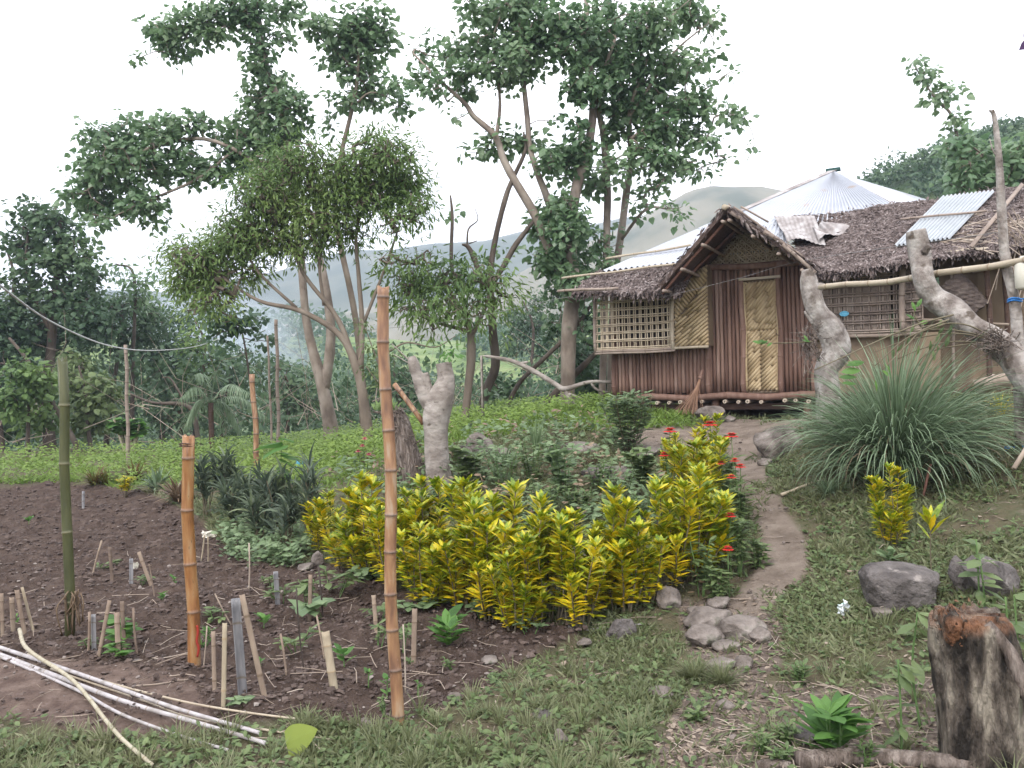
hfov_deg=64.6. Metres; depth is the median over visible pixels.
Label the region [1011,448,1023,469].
stick
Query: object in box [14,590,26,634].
stake
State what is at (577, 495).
garden herb
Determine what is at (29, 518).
seedling
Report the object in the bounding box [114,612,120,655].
stake
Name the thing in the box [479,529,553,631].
croton shrub
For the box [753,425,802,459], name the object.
boulder
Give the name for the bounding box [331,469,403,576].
croton shrub
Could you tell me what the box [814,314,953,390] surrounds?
orchid spray
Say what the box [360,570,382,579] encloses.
seedling
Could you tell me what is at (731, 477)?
zinnia
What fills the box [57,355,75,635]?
bamboo pole
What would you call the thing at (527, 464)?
garden herb
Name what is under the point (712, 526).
croton shrub
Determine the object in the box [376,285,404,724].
bamboo pole
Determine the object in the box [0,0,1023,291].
sky
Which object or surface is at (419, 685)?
seedling
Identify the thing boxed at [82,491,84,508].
stake
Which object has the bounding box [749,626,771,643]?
stone
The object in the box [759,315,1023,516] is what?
lemongrass clump
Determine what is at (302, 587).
seedling
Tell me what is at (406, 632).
seedling
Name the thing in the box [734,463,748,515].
zinnia
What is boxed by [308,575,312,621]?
stake
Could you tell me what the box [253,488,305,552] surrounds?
spiky shrub
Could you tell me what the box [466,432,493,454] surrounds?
stone
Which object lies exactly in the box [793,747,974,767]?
fallen log
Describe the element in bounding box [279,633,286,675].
stake
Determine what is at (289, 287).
hills
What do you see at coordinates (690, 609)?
stone
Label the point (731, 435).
zinnia
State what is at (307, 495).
spiky shrub
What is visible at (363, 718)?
stone
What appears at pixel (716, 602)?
stone
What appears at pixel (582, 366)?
dead tree
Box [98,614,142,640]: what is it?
seedling
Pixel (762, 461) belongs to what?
stone
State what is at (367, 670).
seedling
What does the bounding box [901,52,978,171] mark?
leaning tree
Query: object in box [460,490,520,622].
croton shrub
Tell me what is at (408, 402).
bamboo pole
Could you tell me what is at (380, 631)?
seedling
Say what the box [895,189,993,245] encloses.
corrugated sheet
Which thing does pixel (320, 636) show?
stick
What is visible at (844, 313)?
plastic ring
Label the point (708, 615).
stone
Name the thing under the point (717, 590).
balsam plant
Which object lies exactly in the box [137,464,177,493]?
strap leaved plant
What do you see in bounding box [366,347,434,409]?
forest tree
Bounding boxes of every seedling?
[23,515,33,524]
[77,637,98,648]
[96,559,120,568]
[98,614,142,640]
[102,641,134,656]
[137,574,155,584]
[157,591,166,598]
[200,625,216,647]
[203,606,228,623]
[225,695,254,705]
[252,612,271,627]
[260,575,273,585]
[261,582,293,603]
[273,622,322,653]
[287,579,326,602]
[288,596,334,619]
[314,565,364,597]
[332,643,356,666]
[354,567,374,582]
[359,603,399,619]
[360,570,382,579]
[364,667,373,687]
[370,618,385,649]
[376,695,388,717]
[379,673,390,697]
[382,600,419,613]
[399,623,411,652]
[403,657,413,663]
[408,596,439,610]
[414,680,422,697]
[427,603,468,644]
[441,588,471,604]
[441,656,454,670]
[465,598,490,618]
[483,598,519,620]
[513,617,549,633]
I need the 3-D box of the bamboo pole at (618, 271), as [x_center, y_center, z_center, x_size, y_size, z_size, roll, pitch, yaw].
[1.667,-1.779,12.790,1.889,0.105,0.045,-1,0,25]
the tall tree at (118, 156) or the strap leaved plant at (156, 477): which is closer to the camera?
the strap leaved plant at (156, 477)
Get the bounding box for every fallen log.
[756,758,791,767]
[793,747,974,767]
[973,372,1012,394]
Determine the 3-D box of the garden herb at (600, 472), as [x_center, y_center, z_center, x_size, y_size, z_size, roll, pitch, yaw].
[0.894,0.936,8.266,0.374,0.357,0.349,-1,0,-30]
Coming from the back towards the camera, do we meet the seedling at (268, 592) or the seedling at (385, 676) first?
the seedling at (268, 592)
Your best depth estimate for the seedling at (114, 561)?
8.08 m
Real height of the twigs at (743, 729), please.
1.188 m
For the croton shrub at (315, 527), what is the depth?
7.69 m
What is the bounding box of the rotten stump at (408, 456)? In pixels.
[368,398,425,485]
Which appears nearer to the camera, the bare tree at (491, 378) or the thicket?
the bare tree at (491, 378)
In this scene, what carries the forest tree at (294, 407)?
on the ground at (780, 525)
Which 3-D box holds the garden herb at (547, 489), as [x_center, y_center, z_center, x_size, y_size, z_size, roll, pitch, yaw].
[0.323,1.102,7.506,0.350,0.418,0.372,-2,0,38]
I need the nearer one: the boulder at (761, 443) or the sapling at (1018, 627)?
the sapling at (1018, 627)
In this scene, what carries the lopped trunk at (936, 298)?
on the ground at (780, 525)
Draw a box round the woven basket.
[941,273,988,312]
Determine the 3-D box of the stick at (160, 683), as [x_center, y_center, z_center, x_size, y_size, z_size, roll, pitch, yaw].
[-1.912,1.637,4.435,0.288,0.017,0.035,-2,0,-22]
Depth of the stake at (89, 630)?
4.91 m
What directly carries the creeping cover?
on the ground at (780, 525)
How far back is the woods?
114.47 m
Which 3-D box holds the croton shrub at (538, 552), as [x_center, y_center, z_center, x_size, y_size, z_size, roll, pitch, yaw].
[0.246,1.257,5.378,0.655,0.760,0.545,-1,0,-34]
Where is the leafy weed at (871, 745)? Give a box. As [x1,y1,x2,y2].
[852,738,882,766]
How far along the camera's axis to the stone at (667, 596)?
5.47 m
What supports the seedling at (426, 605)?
on the ground at (780, 525)
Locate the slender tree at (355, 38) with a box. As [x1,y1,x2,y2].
[284,0,425,427]
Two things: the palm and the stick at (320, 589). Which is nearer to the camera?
the stick at (320, 589)
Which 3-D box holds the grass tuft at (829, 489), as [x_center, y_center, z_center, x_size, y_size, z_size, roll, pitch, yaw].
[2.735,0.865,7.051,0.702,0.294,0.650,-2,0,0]
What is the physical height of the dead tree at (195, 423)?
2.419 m
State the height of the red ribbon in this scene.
0.182 m
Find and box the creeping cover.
[0,390,620,489]
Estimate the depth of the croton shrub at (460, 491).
6.07 m
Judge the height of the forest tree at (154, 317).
5.932 m
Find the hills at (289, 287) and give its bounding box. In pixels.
[0,217,635,323]
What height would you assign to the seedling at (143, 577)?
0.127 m
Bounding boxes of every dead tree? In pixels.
[8,337,79,453]
[130,377,201,445]
[505,300,596,409]
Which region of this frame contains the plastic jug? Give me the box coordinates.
[1014,256,1023,289]
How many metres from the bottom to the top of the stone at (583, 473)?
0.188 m
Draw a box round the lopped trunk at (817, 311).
[800,268,850,439]
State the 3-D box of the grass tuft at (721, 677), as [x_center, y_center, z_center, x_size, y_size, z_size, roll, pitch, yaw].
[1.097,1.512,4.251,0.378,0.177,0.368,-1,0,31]
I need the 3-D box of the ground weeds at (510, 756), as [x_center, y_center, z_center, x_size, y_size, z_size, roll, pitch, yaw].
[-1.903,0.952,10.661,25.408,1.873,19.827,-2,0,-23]
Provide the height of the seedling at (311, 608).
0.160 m
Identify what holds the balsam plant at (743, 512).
on the ground at (780, 525)
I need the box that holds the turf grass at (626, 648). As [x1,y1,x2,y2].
[0,388,1023,767]
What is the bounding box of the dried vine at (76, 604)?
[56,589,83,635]
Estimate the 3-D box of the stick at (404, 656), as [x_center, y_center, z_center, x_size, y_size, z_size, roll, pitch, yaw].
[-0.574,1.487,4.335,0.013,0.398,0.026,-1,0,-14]
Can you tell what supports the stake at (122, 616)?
on the ground at (780, 525)
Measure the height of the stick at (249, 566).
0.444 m
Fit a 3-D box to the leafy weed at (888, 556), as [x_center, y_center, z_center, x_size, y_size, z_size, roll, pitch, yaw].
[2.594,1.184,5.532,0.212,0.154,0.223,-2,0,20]
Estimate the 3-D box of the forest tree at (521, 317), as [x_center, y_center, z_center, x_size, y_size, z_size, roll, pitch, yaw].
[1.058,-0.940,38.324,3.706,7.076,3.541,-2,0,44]
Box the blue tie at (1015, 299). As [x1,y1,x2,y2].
[1007,297,1023,302]
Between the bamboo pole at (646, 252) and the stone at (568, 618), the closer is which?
the stone at (568, 618)
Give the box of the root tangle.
[788,318,1021,378]
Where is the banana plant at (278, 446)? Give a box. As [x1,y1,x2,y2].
[252,436,301,492]
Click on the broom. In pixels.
(693, 399)
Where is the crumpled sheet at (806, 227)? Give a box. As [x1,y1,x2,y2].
[774,215,848,244]
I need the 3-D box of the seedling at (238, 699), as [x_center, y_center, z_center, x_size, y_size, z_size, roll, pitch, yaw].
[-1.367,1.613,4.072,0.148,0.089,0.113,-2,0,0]
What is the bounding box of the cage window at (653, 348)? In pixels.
[593,296,676,354]
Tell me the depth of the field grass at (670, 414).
12.68 m
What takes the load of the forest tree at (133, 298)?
on the ground at (780, 525)
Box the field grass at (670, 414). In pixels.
[0,399,699,491]
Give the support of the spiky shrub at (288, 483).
on the ground at (780, 525)
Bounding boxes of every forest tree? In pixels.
[0,299,34,451]
[0,347,70,454]
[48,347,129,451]
[72,288,179,447]
[98,256,168,418]
[126,297,209,447]
[140,372,222,448]
[170,305,233,442]
[191,339,262,445]
[198,307,274,444]
[251,351,320,437]
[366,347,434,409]
[478,371,534,408]
[489,286,560,377]
[539,301,617,399]
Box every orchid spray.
[753,336,812,345]
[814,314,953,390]
[875,320,989,365]
[906,299,927,326]
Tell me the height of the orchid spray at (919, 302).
0.250 m
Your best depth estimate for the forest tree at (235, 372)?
29.58 m
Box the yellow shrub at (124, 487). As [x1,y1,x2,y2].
[115,475,134,496]
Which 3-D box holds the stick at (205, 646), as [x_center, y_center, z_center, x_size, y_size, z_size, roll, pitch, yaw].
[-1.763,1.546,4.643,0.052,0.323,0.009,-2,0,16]
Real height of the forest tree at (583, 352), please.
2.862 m
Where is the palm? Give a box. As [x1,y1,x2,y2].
[172,370,268,448]
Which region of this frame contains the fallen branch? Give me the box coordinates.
[480,355,610,415]
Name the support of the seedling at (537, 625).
on the ground at (780, 525)
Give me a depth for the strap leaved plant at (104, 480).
14.19 m
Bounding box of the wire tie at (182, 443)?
[171,436,194,446]
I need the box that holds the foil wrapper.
[837,599,849,615]
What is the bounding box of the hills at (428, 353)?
[0,306,608,415]
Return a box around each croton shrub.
[300,489,344,554]
[307,482,375,570]
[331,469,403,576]
[357,485,435,586]
[396,520,462,607]
[397,473,450,576]
[432,501,496,611]
[437,474,529,591]
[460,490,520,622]
[467,489,557,601]
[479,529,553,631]
[499,514,586,624]
[543,480,643,607]
[544,506,615,629]
[583,496,658,613]
[617,525,674,606]
[634,474,702,588]
[646,462,735,582]
[658,431,693,479]
[661,437,729,505]
[684,460,739,567]
[687,412,730,467]
[862,462,916,546]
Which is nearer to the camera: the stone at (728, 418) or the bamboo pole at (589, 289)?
the stone at (728, 418)
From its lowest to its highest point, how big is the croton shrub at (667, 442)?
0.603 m
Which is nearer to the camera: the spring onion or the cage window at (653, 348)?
the spring onion
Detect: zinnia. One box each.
[659,452,671,498]
[660,427,676,474]
[700,420,719,484]
[717,461,727,486]
[721,432,744,506]
[722,546,738,597]
[723,474,738,517]
[724,512,741,578]
[727,458,747,504]
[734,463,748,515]
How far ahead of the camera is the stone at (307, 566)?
7.26 m
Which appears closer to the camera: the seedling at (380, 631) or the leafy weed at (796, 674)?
the leafy weed at (796, 674)
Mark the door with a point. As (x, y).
(760, 311)
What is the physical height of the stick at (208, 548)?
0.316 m
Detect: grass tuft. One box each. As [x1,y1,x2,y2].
[470,441,527,468]
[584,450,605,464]
[665,650,724,686]
[689,656,750,693]
[788,469,852,498]
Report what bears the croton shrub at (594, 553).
on the ground at (780, 525)
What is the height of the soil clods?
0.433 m
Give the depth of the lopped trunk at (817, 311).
9.00 m
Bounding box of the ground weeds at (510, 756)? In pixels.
[0,392,1023,767]
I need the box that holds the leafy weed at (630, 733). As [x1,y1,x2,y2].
[616,730,642,745]
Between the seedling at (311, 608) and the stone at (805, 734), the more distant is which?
the seedling at (311, 608)
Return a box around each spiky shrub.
[179,451,233,519]
[196,441,253,494]
[206,471,251,528]
[226,459,277,506]
[229,488,279,542]
[240,465,289,538]
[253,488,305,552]
[264,441,321,531]
[275,458,333,547]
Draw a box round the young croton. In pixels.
[917,500,949,569]
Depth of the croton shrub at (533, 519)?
5.54 m
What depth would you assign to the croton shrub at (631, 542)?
5.41 m
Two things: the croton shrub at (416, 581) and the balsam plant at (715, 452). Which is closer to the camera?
the croton shrub at (416, 581)
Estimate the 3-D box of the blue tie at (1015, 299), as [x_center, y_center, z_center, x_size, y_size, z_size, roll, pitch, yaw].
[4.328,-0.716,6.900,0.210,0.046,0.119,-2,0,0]
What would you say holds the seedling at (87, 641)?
on the ground at (780, 525)
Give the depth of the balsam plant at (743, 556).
5.85 m
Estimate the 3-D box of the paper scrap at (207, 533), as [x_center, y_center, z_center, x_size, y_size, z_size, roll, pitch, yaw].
[-3.414,1.688,9.132,0.176,0.082,0.052,-1,0,-10]
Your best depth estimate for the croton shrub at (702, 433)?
8.29 m
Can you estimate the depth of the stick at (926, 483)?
6.75 m
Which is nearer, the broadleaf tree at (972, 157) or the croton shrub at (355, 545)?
the croton shrub at (355, 545)
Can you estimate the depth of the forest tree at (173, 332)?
29.74 m
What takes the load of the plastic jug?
hanging from the bamboo rail
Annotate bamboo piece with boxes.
[780,478,826,495]
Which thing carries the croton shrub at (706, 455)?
on the ground at (780, 525)
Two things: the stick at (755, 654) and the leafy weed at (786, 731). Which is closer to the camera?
the leafy weed at (786, 731)
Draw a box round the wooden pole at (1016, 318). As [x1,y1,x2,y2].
[989,109,1023,444]
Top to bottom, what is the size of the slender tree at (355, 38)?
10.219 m
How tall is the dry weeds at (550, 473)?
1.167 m
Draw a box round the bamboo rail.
[818,257,1023,289]
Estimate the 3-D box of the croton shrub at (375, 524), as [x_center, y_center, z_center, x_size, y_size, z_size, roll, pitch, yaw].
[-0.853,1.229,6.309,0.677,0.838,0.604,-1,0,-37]
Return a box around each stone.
[298,562,314,570]
[311,551,324,565]
[361,717,370,723]
[448,692,461,702]
[455,445,471,463]
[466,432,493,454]
[481,655,497,664]
[489,447,510,457]
[532,708,549,717]
[553,728,567,743]
[558,441,598,452]
[558,608,585,624]
[577,637,591,646]
[579,464,606,477]
[581,586,603,612]
[588,466,631,484]
[605,619,636,638]
[629,445,662,455]
[648,685,673,698]
[655,585,680,609]
[682,606,731,626]
[685,624,724,647]
[687,606,696,613]
[694,406,724,419]
[705,596,729,608]
[705,656,735,669]
[711,639,740,651]
[716,614,767,640]
[716,699,734,709]
[723,415,735,421]
[735,655,753,670]
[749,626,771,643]
[757,458,771,465]
[790,725,814,743]
[871,607,892,618]
[948,555,970,590]
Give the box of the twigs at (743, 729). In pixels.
[1,477,1004,767]
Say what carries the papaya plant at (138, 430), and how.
on the ground at (780, 525)
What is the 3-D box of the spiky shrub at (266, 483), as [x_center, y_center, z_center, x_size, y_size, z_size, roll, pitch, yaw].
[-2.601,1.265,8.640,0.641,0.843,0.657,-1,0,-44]
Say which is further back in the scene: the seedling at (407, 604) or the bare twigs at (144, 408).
the bare twigs at (144, 408)
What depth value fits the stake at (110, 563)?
7.50 m
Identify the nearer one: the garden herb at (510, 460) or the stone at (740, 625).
the stone at (740, 625)
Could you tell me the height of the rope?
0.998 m
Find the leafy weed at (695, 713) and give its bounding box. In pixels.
[681,705,708,723]
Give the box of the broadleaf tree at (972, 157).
[926,122,1023,195]
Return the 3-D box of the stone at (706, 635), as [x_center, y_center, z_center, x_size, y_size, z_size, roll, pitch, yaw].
[1.162,1.519,4.872,0.252,0.138,0.183,-2,0,0]
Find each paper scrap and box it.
[133,562,138,568]
[202,530,216,537]
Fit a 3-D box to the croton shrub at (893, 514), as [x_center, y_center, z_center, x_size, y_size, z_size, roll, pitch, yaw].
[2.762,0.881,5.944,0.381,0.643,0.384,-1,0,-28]
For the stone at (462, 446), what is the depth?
9.57 m
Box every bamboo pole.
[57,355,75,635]
[180,434,200,666]
[249,374,258,467]
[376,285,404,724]
[392,383,422,424]
[557,287,618,292]
[562,263,675,278]
[605,244,690,259]
[900,210,986,220]
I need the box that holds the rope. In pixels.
[0,284,219,350]
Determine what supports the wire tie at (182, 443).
attached to the bamboo pole at (189, 549)
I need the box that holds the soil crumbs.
[0,507,437,717]
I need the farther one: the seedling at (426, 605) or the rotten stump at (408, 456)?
the rotten stump at (408, 456)
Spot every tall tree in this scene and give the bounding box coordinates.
[50,0,338,441]
[403,0,768,402]
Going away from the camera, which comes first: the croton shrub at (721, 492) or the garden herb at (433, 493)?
the croton shrub at (721, 492)
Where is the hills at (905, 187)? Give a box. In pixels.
[5,139,1006,450]
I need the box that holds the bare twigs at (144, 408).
[0,302,600,449]
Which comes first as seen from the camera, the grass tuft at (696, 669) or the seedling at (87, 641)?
the grass tuft at (696, 669)
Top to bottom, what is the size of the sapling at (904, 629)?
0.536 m
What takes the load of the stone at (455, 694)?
on the ground at (780, 525)
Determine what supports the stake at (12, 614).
on the ground at (780, 525)
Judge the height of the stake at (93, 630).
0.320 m
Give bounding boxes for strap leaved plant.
[71,464,112,487]
[92,468,115,484]
[111,458,158,481]
[134,474,200,504]
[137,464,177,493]
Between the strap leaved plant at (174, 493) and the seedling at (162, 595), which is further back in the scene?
the strap leaved plant at (174, 493)
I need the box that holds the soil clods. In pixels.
[0,479,587,733]
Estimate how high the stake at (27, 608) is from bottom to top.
0.373 m
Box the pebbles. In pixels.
[0,416,937,767]
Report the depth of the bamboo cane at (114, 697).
4.08 m
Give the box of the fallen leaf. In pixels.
[284,724,317,755]
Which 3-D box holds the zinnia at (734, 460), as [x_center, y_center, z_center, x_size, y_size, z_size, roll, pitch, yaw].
[1.899,0.917,6.813,0.190,0.589,0.187,-1,0,43]
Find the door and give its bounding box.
[743,278,779,392]
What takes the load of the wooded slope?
on the ground at (780, 525)
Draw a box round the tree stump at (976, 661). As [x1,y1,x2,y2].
[927,596,1023,767]
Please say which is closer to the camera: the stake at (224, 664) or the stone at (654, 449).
the stake at (224, 664)
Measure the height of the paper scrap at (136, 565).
0.067 m
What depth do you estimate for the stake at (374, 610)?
5.37 m
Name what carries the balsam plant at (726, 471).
on the ground at (780, 525)
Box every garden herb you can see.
[429,488,455,514]
[448,445,482,485]
[478,444,522,486]
[509,436,548,478]
[524,482,566,516]
[540,440,581,493]
[562,485,594,514]
[583,457,616,491]
[597,468,638,503]
[620,446,656,488]
[628,490,653,519]
[641,472,676,499]
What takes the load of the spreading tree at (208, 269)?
on the ground at (780, 525)
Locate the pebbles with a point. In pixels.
(732, 736)
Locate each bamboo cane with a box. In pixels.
[0,645,259,734]
[0,652,266,744]
[0,655,227,750]
[17,628,153,766]
[27,653,296,719]
[50,668,284,733]
[259,727,334,740]
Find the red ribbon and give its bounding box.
[196,625,199,656]
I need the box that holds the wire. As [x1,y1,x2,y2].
[367,232,997,330]
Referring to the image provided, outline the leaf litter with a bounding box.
[0,414,1022,767]
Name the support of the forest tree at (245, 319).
on the ground at (780, 525)
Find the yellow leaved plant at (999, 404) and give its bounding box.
[986,395,1013,413]
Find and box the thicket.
[2,325,628,450]
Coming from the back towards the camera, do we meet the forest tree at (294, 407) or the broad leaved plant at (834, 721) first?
the forest tree at (294, 407)
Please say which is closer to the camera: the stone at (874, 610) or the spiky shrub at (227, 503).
the stone at (874, 610)
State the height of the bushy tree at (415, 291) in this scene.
3.626 m
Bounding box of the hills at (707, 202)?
[128,186,795,341]
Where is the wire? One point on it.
(721, 282)
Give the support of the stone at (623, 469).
on the ground at (780, 525)
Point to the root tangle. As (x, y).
(996, 341)
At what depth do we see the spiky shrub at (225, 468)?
10.31 m
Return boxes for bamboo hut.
[570,167,1023,418]
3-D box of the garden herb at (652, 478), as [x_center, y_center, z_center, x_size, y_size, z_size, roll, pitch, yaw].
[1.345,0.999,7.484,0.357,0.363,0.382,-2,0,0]
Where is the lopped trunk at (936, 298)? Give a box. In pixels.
[906,228,1023,396]
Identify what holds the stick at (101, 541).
on the ground at (780, 525)
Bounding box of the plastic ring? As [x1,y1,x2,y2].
[840,311,848,316]
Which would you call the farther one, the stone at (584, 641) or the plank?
the plank
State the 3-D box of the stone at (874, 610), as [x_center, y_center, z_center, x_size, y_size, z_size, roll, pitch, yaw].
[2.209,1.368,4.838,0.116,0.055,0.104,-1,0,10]
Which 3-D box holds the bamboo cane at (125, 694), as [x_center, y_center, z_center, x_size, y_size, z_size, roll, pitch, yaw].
[-1.834,1.627,4.154,1.906,0.036,0.081,-2,0,29]
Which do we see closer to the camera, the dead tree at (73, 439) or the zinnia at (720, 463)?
the zinnia at (720, 463)
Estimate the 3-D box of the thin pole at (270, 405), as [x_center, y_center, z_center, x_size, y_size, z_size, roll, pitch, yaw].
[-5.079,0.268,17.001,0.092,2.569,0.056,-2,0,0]
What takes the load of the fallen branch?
on the ground at (780, 525)
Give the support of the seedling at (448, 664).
on the ground at (780, 525)
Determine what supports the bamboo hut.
on the ground at (780, 525)
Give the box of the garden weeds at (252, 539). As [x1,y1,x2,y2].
[210,401,732,581]
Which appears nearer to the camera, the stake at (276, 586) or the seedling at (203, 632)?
the seedling at (203, 632)
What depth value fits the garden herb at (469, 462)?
8.66 m
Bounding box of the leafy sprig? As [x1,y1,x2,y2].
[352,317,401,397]
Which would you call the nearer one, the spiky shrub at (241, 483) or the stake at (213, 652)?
the stake at (213, 652)
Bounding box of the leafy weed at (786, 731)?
[770,715,803,743]
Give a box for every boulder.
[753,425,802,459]
[858,561,940,611]
[961,555,1020,596]
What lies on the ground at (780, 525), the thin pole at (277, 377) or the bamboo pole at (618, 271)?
the thin pole at (277, 377)
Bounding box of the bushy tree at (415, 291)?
[362,243,540,417]
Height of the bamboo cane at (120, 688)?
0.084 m
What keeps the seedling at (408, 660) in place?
on the ground at (780, 525)
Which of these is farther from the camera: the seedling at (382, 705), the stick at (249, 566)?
the stick at (249, 566)
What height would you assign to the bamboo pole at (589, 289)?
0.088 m
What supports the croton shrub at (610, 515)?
on the ground at (780, 525)
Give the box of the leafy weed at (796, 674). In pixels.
[784,658,814,684]
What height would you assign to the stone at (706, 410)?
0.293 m
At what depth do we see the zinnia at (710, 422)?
7.32 m
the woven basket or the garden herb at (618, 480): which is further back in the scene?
the woven basket
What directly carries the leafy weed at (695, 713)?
on the ground at (780, 525)
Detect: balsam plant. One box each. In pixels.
[682,535,718,596]
[701,565,734,597]
[710,444,732,482]
[715,454,745,504]
[724,516,756,576]
[727,499,741,545]
[728,482,758,525]
[746,537,775,568]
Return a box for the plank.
[969,183,1023,247]
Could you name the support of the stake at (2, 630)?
on the ground at (780, 525)
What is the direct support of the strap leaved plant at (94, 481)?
on the ground at (780, 525)
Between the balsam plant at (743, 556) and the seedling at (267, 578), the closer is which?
the balsam plant at (743, 556)
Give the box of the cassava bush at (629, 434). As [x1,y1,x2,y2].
[594,388,657,451]
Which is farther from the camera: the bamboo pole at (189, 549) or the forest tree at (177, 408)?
the forest tree at (177, 408)
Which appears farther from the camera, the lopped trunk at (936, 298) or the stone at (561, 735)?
the lopped trunk at (936, 298)
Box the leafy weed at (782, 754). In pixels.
[764,741,796,759]
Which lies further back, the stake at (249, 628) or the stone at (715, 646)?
the stone at (715, 646)
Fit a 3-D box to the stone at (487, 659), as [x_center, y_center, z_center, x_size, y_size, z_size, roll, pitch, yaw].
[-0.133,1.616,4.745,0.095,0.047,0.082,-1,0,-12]
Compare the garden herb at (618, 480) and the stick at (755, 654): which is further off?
the garden herb at (618, 480)
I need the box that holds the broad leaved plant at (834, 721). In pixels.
[790,690,873,748]
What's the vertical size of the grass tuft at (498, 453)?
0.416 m
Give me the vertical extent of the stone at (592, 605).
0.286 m
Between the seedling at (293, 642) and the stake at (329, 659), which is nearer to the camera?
the stake at (329, 659)
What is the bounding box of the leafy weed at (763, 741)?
[747,727,776,755]
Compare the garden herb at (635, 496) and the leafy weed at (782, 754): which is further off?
the garden herb at (635, 496)
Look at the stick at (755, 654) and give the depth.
4.58 m
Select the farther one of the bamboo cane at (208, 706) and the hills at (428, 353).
the hills at (428, 353)
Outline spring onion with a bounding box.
[523,417,547,457]
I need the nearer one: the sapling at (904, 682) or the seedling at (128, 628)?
the sapling at (904, 682)
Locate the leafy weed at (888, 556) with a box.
[875,545,907,560]
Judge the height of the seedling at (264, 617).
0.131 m
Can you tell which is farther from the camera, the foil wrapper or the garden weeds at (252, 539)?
the garden weeds at (252, 539)
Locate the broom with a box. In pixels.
[676,370,703,413]
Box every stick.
[92,540,102,573]
[135,679,189,686]
[148,564,154,596]
[200,535,204,560]
[203,626,207,665]
[207,537,208,561]
[214,593,230,624]
[248,543,249,589]
[296,588,303,667]
[316,615,324,658]
[317,566,323,616]
[402,624,405,692]
[741,646,770,665]
[921,464,931,497]
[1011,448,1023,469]
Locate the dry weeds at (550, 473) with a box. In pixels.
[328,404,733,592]
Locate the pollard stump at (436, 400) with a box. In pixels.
[392,343,466,485]
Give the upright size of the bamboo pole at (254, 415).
1.725 m
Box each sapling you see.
[874,659,923,749]
[893,612,928,728]
[956,539,1007,608]
[1004,593,1023,659]
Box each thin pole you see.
[124,345,129,461]
[266,336,272,440]
[274,319,280,442]
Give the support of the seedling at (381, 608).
on the ground at (780, 525)
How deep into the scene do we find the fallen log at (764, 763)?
3.26 m
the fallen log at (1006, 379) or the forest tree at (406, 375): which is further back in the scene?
the forest tree at (406, 375)
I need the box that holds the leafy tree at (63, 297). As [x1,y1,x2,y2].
[0,193,126,449]
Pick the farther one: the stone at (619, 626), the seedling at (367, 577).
the seedling at (367, 577)
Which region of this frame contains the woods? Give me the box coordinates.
[7,299,554,408]
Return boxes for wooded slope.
[857,113,1023,283]
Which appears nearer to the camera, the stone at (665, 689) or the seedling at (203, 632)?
the stone at (665, 689)
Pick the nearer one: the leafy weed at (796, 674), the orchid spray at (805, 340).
the leafy weed at (796, 674)
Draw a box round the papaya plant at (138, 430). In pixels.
[106,417,150,451]
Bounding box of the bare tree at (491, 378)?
[440,132,533,416]
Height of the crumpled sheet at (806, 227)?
0.729 m
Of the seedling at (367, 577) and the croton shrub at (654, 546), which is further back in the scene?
the seedling at (367, 577)
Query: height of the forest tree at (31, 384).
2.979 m
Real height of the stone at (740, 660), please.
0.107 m
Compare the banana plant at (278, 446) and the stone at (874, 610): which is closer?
the stone at (874, 610)
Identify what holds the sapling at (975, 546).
on the ground at (780, 525)
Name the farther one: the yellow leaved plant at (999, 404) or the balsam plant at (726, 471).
the yellow leaved plant at (999, 404)
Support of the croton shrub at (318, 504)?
on the ground at (780, 525)
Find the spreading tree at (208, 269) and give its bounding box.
[139,116,454,441]
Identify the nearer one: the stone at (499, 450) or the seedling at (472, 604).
the seedling at (472, 604)
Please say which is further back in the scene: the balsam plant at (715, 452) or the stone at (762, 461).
the stone at (762, 461)
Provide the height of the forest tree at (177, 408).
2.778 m
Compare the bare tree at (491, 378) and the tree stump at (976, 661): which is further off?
the bare tree at (491, 378)
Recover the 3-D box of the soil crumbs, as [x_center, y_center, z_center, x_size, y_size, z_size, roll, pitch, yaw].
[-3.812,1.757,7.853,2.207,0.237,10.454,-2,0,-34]
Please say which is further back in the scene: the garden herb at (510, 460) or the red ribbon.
the garden herb at (510, 460)
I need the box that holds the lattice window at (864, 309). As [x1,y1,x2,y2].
[812,265,923,342]
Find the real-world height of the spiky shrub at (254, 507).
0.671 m
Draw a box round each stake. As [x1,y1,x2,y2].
[0,593,4,636]
[9,597,15,631]
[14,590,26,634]
[21,587,34,630]
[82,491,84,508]
[87,612,90,650]
[91,614,96,650]
[97,600,111,656]
[108,547,113,580]
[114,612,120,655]
[120,601,126,649]
[129,558,132,583]
[132,608,137,653]
[137,551,151,585]
[211,631,216,690]
[221,623,226,707]
[231,598,246,694]
[239,594,266,695]
[273,571,279,604]
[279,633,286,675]
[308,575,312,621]
[321,631,337,688]
[371,595,377,633]
[411,608,416,665]
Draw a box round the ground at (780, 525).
[0,375,1023,767]
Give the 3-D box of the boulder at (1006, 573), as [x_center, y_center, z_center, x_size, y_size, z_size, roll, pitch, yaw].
[2.829,1.174,4.791,0.374,0.340,0.262,-1,0,-31]
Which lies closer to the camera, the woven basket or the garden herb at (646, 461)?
the garden herb at (646, 461)
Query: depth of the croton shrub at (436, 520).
6.32 m
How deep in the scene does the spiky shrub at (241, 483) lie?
9.37 m

